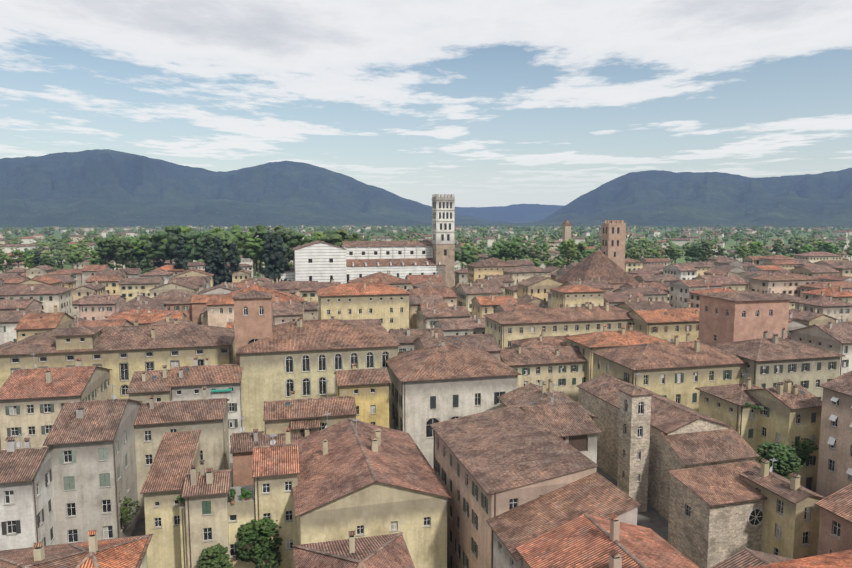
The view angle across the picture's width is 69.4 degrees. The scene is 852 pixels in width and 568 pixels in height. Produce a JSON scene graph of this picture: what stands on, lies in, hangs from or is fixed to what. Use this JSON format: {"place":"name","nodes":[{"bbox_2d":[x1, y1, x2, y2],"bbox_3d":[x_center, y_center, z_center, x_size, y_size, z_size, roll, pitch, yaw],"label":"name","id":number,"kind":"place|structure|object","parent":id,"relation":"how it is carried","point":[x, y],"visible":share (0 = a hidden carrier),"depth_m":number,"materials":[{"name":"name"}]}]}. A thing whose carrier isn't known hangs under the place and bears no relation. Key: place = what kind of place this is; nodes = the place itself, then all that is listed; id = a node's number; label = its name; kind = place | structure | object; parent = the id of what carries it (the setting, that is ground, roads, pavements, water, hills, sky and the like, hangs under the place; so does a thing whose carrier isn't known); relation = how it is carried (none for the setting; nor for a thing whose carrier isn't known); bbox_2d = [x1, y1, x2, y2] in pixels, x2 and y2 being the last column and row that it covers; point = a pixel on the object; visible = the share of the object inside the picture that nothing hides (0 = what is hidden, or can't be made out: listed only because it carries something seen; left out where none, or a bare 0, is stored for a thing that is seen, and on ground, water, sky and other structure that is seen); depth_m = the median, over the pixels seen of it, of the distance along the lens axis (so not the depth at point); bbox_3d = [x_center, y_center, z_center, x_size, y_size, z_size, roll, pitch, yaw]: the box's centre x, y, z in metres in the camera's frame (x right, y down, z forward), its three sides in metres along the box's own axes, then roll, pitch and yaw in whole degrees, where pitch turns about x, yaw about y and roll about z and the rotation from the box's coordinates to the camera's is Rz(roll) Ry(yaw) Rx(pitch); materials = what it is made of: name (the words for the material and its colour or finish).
{"place":"outdoors","nodes":[
{"label":"outdoors","id":0,"kind":"place"},
{"bbox_2d":[0,149,851,227],"bbox_3d":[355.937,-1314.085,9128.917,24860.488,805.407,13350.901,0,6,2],"label":"mountains","id":1,"kind":"structure","parent":0,"point":[102,187],"depth_m":5412.81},
{"bbox_2d":[0,222,851,567],"bbox_3d":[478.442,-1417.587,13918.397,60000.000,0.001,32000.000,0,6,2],"label":"ground","id":2,"kind":"structure","parent":0,"point":[654,520],"depth_m":1623.14,"materials":[{"name":"green plant"}]},
{"bbox_2d":[0,194,851,567],"bbox_3d":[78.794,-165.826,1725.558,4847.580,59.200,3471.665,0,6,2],"label":"city buildings","id":3,"kind":"structure","parent":2,"relation":"on","point":[418,402],"depth_m":105.22,"materials":[{"name":"paint"}]},
{"bbox_2d":[0,223,851,285],"bbox_3d":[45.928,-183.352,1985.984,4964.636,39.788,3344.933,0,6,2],"label":"trees","id":4,"kind":"object","parent":2,"relation":"on","point":[220,247],"visible":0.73,"depth_m":455.02,"materials":[{"name":"green plant"}]},
{"bbox_2d":[119,268,818,567],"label":"city trees","id":5,"kind":"object","parent":2,"relation":"on","point":[788,461],"visible":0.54,"depth_m":73.81,"materials":[{"name":"green plant"}]},
{"bbox_2d":[0,0,851,206],"label":"sky","id":6,"kind":"structure","parent":0,"point":[483,103],"materials":[{"name":"white"}]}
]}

